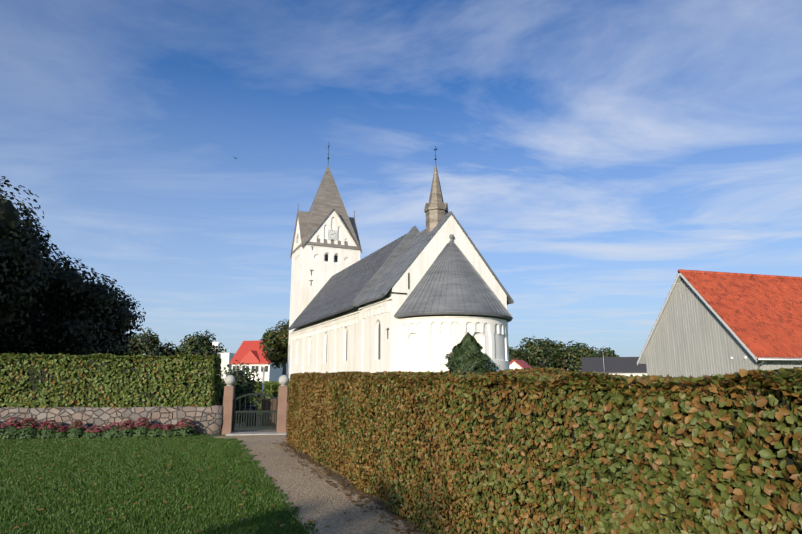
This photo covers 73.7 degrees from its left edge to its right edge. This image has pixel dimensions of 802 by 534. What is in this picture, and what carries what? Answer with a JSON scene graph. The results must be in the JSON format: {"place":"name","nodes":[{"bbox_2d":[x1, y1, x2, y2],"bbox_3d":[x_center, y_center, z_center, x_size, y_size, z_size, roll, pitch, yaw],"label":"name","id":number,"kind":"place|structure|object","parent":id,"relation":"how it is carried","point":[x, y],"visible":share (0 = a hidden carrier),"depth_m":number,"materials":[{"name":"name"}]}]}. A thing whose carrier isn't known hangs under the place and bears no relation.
{"place":"outdoors","nodes":[
{"label":"outdoors","id":0,"kind":"place"},
{"bbox_2d":[0,413,317,533],"bbox_3d":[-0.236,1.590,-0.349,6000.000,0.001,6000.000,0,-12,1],"label":"ground","id":1,"kind":"structure","parent":0,"point":[209,436],"depth_m":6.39,"materials":[{"name":"green plant"}]},
{"bbox_2d":[0,176,61,346],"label":"tree","id":2,"kind":"object","parent":1,"relation":"on","point":[29,232],"visible":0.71,"depth_m":35.75,"materials":[{"name":"green plant"}]},
{"bbox_2d":[0,245,145,355],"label":"tree","id":3,"kind":"object","parent":1,"relation":"on","point":[63,318],"visible":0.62,"depth_m":44.34,"materials":[{"name":"green plant"}]},
{"bbox_2d":[21,279,133,355],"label":"tree","id":4,"kind":"object","parent":1,"relation":"on","point":[125,347],"depth_m":61.18,"materials":[{"name":"green plant"}]},
{"bbox_2d":[0,417,196,439],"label":"flower bed plants","id":5,"kind":"object","parent":1,"relation":"on","point":[105,430],"visible":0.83,"depth_m":14.35,"materials":[{"name":"plant"}]},
{"bbox_2d":[0,405,222,436],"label":"stone wall","id":6,"kind":"structure","parent":1,"relation":"on","point":[207,420],"depth_m":14.94,"materials":[{"name":"grey stone"}]},
{"bbox_2d":[0,352,221,407],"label":"hedge","id":7,"kind":"object","parent":6,"relation":"on","point":[213,369],"depth_m":15.24,"materials":[{"name":"green plant"}]},
{"bbox_2d":[119,327,175,356],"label":"tree","id":8,"kind":"object","parent":1,"relation":"on","point":[136,338],"depth_m":119.20,"materials":[{"name":"green plant"}]},
{"bbox_2d":[165,344,187,355],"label":"tree","id":9,"kind":"object","parent":1,"relation":"on","point":[175,350],"depth_m":124.20,"materials":[{"name":"green plant"}]},
{"bbox_2d":[176,330,226,355],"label":"tree","id":10,"kind":"object","parent":1,"relation":"on","point":[205,346],"depth_m":122.66,"materials":[{"name":"green plant"}]},
{"bbox_2d":[214,353,235,380],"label":"white house","id":11,"kind":"structure","parent":1,"relation":"on","point":[226,358],"depth_m":123.29,"materials":[{"name":"white paint"}]},
{"bbox_2d":[221,386,234,434],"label":"gate pillar","id":12,"kind":"structure","parent":1,"relation":"on","point":[227,411],"depth_m":15.44,"materials":[{"name":"pink stone"}]},
{"bbox_2d":[225,375,235,385],"bbox_3d":[-5.030,3.338,15.732,0.310,0.325,0.310,0,-12,1],"label":"stone ball finial","id":13,"kind":"object","parent":12,"relation":"on","point":[230,380],"visible":1,"depth_m":15.63,"materials":[{"name":"white stone"}]},
{"bbox_2d":[232,393,277,430],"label":"gate","id":14,"kind":"structure","parent":12,"relation":"attached to","point":[234,422],"depth_m":15.62,"materials":[{"name":"black paint"}]},
{"bbox_2d":[219,360,261,422],"bbox_3d":[-6.277,4.784,19.873,2.131,2.586,2.849,0,-12,1],"label":"yard shrub","id":15,"kind":"object","parent":1,"relation":"on","point":[242,390],"visible":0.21,"depth_m":19.27,"materials":[{"name":"green plant"}]},
{"bbox_2d":[237,388,266,409],"bbox_3d":[-8.598,6.121,24.408,7.639,1.183,1.175,2,-12,-8],"label":"yard hedge","id":16,"kind":"object","parent":1,"relation":"on","point":[259,391],"depth_m":24.34,"materials":[{"name":"green plant"}]},
{"bbox_2d":[232,363,286,381],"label":"house wall","id":17,"kind":"structure","parent":1,"relation":"on","point":[273,374],"depth_m":112.20,"materials":[{"name":"white paint"}]},
{"bbox_2d":[230,340,269,363],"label":"house roof","id":18,"kind":"structure","parent":17,"relation":"on","point":[249,352],"depth_m":114.37,"materials":[{"name":"red tile"}]},
{"bbox_2d":[233,365,282,371],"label":"windows","id":19,"kind":"structure","parent":17,"relation":"in","point":[257,368],"depth_m":112.07,"materials":[{"name":"glass"}]},
{"bbox_2d":[254,381,288,398],"bbox_3d":[-5.905,6.157,25.212,1.401,1.456,18.141,5,-12,-21],"label":"yard hedge","id":20,"kind":"object","parent":1,"relation":"on","point":[273,387],"depth_m":23.01,"materials":[{"name":"green plant"}]},
{"bbox_2d":[259,319,288,374],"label":"tree","id":21,"kind":"object","parent":1,"relation":"on","point":[278,345],"depth_m":75.84,"materials":[{"name":"green plant"}]},
{"bbox_2d":[287,245,359,377],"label":"church tower","id":22,"kind":"structure","parent":1,"relation":"on","point":[306,260],"depth_m":58.92,"materials":[{"name":"white paint"}]},
{"bbox_2d":[292,220,300,254],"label":"gable wall","id":23,"kind":"structure","parent":22,"relation":"attached to","point":[299,241],"depth_m":61.62,"materials":[{"name":"white paint"}]},
{"bbox_2d":[296,229,336,242],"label":"tower clock faces","id":24,"kind":"object","parent":22,"relation":"on","point":[330,232],"visible":0.86,"depth_m":59.92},
{"bbox_2d":[293,245,354,253],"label":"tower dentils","id":25,"kind":"object","parent":22,"relation":"attached to","point":[327,247],"visible":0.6,"depth_m":59.74,"materials":[{"name":"white paint"}]},
{"bbox_2d":[290,165,361,257],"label":"tower roof","id":26,"kind":"structure","parent":22,"relation":"on","point":[327,200],"depth_m":61.56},
{"bbox_2d":[325,254,337,261],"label":"belfry windows","id":27,"kind":"structure","parent":22,"relation":"in","point":[335,259],"depth_m":59.90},
{"bbox_2d":[305,209,359,250],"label":"gable wall","id":28,"kind":"structure","parent":22,"relation":"attached to","point":[332,221],"depth_m":60.27,"materials":[{"name":"white paint"}]},
{"bbox_2d":[309,246,408,338],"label":"wall anchors","id":29,"kind":"object","parent":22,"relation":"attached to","point":[387,329],"visible":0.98,"depth_m":32.59,"materials":[{"name":"black metal"}]},
{"bbox_2d":[290,307,360,373],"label":"church wall","id":30,"kind":"structure","parent":1,"relation":"on","point":[342,364],"depth_m":44.14,"materials":[{"name":"white paint"}]},
{"bbox_2d":[290,312,360,340],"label":"wall","id":31,"kind":"structure","parent":30,"relation":"attached to","point":[341,322],"depth_m":44.23,"materials":[{"name":"white paint"}]},
{"bbox_2d":[298,321,380,363],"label":"windows","id":32,"kind":"structure","parent":30,"relation":"attached to","point":[379,331],"depth_m":34.37,"materials":[{"name":"grey glass"}]},
{"bbox_2d":[289,297,391,378],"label":"pilasters","id":33,"kind":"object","parent":30,"relation":"attached to","point":[360,347],"depth_m":36.74,"materials":[{"name":"white paint"}]},
{"bbox_2d":[287,234,406,330],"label":"nave roof","id":34,"kind":"structure","parent":30,"relation":"on","point":[338,292],"depth_m":46.12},
{"bbox_2d":[352,226,419,306],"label":"gable parapet","id":35,"kind":"structure","parent":30,"relation":"on","point":[407,238],"depth_m":38.53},
{"bbox_2d":[361,291,388,372],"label":"church wall","id":36,"kind":"structure","parent":1,"relation":"on","point":[372,363],"depth_m":34.40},
{"bbox_2d":[362,300,388,318],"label":"wall","id":37,"kind":"structure","parent":36,"relation":"attached to","point":[376,309],"depth_m":34.52,"materials":[{"name":"white paint"}]},
{"bbox_2d":[356,229,507,306],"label":"church roof","id":38,"kind":"structure","parent":36,"relation":"on","point":[389,274],"depth_m":36.23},
{"bbox_2d":[424,164,447,233],"bbox_3d":[2.449,-4.482,37.179,1.600,5.750,1.600,5,-13,-24],"label":"ridge turret","id":39,"kind":"object","parent":38,"relation":"on","point":[436,209],"visible":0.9,"depth_m":36.63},
{"bbox_2d":[381,211,513,303],"bbox_3d":[3.164,-0.756,34.791,9.400,5.853,0.650,5,-13,-24],"label":"gable coping","id":40,"kind":"object","parent":36,"relation":"attached to","point":[414,256],"visible":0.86,"depth_m":34.58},
{"bbox_2d":[389,214,508,370],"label":"gable wall","id":41,"kind":"structure","parent":36,"relation":"attached to","point":[424,260],"depth_m":33.99,"materials":[{"name":"white paint"}]},
{"bbox_2d":[394,234,512,321],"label":"apse roof","id":42,"kind":"structure","parent":36,"relation":"attached to","point":[452,282],"depth_m":31.92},
{"bbox_2d":[399,316,508,371],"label":"apse wall","id":43,"kind":"structure","parent":1,"relation":"on","point":[429,343],"depth_m":30.95,"materials":[{"name":"white paint"}]},
{"bbox_2d":[445,332,499,374],"bbox_3d":[3.526,5.344,27.757,3.818,3.919,3.772,0,-12,1],"label":"conifer","id":44,"kind":"object","parent":1,"relation":"on","point":[468,348],"depth_m":27.14,"materials":[{"name":"green plant"}]},
{"bbox_2d":[509,361,521,369],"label":"small red house walls","id":45,"kind":"structure","parent":1,"relation":"on","point":[514,364],"depth_m":85.38,"materials":[{"name":"paint"}]},
{"bbox_2d":[509,359,531,368],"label":"house roof","id":46,"kind":"structure","parent":45,"relation":"on","point":[523,364],"depth_m":86.58,"materials":[{"name":"red tile"}]},
{"bbox_2d":[509,347,528,362],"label":"tree","id":47,"kind":"object","parent":1,"relation":"on","point":[513,352],"depth_m":133.66,"materials":[{"name":"green plant"}]},
{"bbox_2d":[515,336,554,367],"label":"tree","id":48,"kind":"object","parent":1,"relation":"on","point":[542,355],"depth_m":132.14,"materials":[{"name":"green plant"}]},
{"bbox_2d":[536,337,566,368],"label":"tree","id":49,"kind":"object","parent":1,"relation":"on","point":[554,344],"depth_m":138.83,"materials":[{"name":"green plant"}]},
{"bbox_2d":[555,340,594,371],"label":"tree","id":50,"kind":"object","parent":1,"relation":"on","point":[572,361],"depth_m":134.42,"materials":[{"name":"green plant"}]},
{"bbox_2d":[574,346,601,359],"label":"tree","id":51,"kind":"object","parent":1,"relation":"on","point":[595,353],"visible":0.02,"depth_m":140.24,"materials":[{"name":"green plant"}]},
{"bbox_2d":[591,346,618,356],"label":"tree","id":52,"kind":"object","parent":1,"relation":"on","point":[611,353],"depth_m":144.65,"materials":[{"name":"green plant"}]},
{"bbox_2d":[606,373,646,375],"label":"house walls","id":53,"kind":"structure","parent":1,"relation":"on","point":[633,374],"depth_m":104.67,"materials":[{"name":"white paint"}]},
{"bbox_2d":[581,357,646,372],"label":"building roof","id":54,"kind":"structure","parent":53,"relation":"on","point":[615,364],"depth_m":107.34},
{"bbox_2d":[645,278,801,377],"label":"barn","id":55,"kind":"structure","parent":1,"relation":"on","point":[694,337],"depth_m":31.62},
{"bbox_2d":[637,272,801,360],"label":"barn roof tiles","id":56,"kind":"object","parent":55,"relation":"on","point":[761,317],"visible":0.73,"depth_m":30.96,"materials":[{"name":"tile"}]},
{"bbox_2d":[637,273,801,365],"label":"barn barge boards","id":57,"kind":"object","parent":56,"relation":"attached to","point":[642,357],"visible":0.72,"depth_m":33.15,"materials":[{"name":"white wood"}]},
{"bbox_2d":[678,269,801,279],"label":"barn ridge tiles","id":58,"kind":"object","parent":56,"relation":"on","point":[737,274],"visible":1,"depth_m":33.59,"materials":[{"name":"tile"}]},
{"bbox_2d":[757,358,801,369],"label":"rain gutter","id":59,"kind":"object","parent":56,"relation":"attached to","point":[763,360],"visible":0.69,"depth_m":27.53,"materials":[{"name":"white metal"}]},
{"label":"tree","id":60,"kind":"object","parent":1,"relation":"on","visible":0},
{"bbox_2d":[0,258,131,355],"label":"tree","id":61,"kind":"object","parent":60,"relation":"on","point":[68,337],"visible":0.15,"depth_m":43.92,"materials":[{"name":"black"}]},
{"bbox_2d":[211,342,229,352],"bbox_3d":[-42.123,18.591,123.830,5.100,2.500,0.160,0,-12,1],"label":"house","id":62,"kind":"structure","parent":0,"point":[215,344],"depth_m":123.82,"materials":[{"name":"white paint"}]},
{"bbox_2d":[233,416,274,431],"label":"gravel path","id":63,"kind":"structure","parent":0,"point":[250,427],"depth_m":17.34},
{"bbox_2d":[217,370,253,419],"bbox_3d":[-6.290,4.781,19.849,1.432,1.855,2.184,0,-12,1],"label":"bush","id":64,"kind":"object","parent":63,"relation":"on","point":[239,373],"visible":0.15,"depth_m":19.27,"materials":[{"name":"green plant"}]},
{"bbox_2d":[245,405,257,425],"bbox_3d":[-5.039,5.003,17.968,0.439,0.660,0.450,0,-12,1],"label":"black bucket bin","id":65,"kind":"object","parent":63,"relation":"on","point":[253,407],"visible":0.58,"depth_m":17.83,"materials":[{"name":"black plastic"}]},
{"bbox_2d":[260,366,264,423],"bbox_3d":[-4.871,4.494,18.819,0.080,2.000,0.080,0,-12,1],"label":"yard post","id":66,"kind":"object","parent":63,"relation":"on","point":[262,385],"visible":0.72,"depth_m":18.87,"materials":[{"name":"silver metal"}]},
{"bbox_2d":[262,398,276,425],"bbox_3d":[-4.410,4.934,18.178,0.660,0.880,0.560,2,-12,-8],"label":"wooden bin","id":67,"kind":"object","parent":63,"relation":"on","point":[267,403],"visible":0.33,"depth_m":17.95,"materials":[{"name":"brown wood"}]},
{"bbox_2d":[226,431,285,435],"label":"gate threshold","id":68,"kind":"structure","parent":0,"point":[254,433],"depth_m":15.24,"materials":[{"name":"grey stone"}]},
{"bbox_2d":[276,386,287,432],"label":"gate pillar","id":69,"kind":"structure","parent":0,"point":[282,409],"depth_m":15.65,"materials":[{"name":"pink stone"}]},
{"bbox_2d":[279,375,288,385],"bbox_3d":[-3.496,3.383,15.948,0.310,0.325,0.310,0,-12,1],"label":"gatepost ball finial","id":70,"kind":"object","parent":69,"relation":"on","point":[283,380],"visible":0.96,"depth_m":15.84,"materials":[{"name":"white stone"}]},
{"bbox_2d":[214,435,413,533],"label":"gravel path","id":71,"kind":"structure","parent":0,"point":[320,510],"depth_m":7.37,"materials":[{"name":"beige gravel"}]},
{"bbox_2d":[0,435,374,532],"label":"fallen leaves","id":72,"kind":"object","parent":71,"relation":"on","point":[196,531],"visible":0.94,"depth_m":7.78,"materials":[{"name":"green plant"}]},
{"bbox_2d":[282,442,432,533],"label":"path edge","id":73,"kind":"object","parent":71,"relation":"on","point":[347,487],"visible":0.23,"depth_m":7.74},
{"bbox_2d":[273,443,427,533],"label":"leaf litter","id":74,"kind":"object","parent":73,"relation":"on","point":[384,508],"visible":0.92,"depth_m":7.46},
{"bbox_2d":[286,366,801,533],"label":"hedge","id":75,"kind":"object","parent":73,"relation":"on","point":[704,473],"depth_m":3.80,"materials":[{"name":"green plant"}]},
{"bbox_2d":[0,0,801,369],"label":"sky","id":76,"kind":"structure","parent":0,"point":[592,153],"materials":[{"name":"blue"}]},
{"bbox_3d":[-33.570,1.040,33.722,15.629,15.221,15.743,0,-12,1],"label":"tree trunk","id":77,"kind":"object","parent":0,"visible":0},
{"bbox_2d":[0,199,43,324],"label":"tree","id":78,"kind":"object","parent":77,"relation":"attached to","point":[8,214],"visible":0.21,"depth_m":34.76,"materials":[{"name":"black"}]}
]}

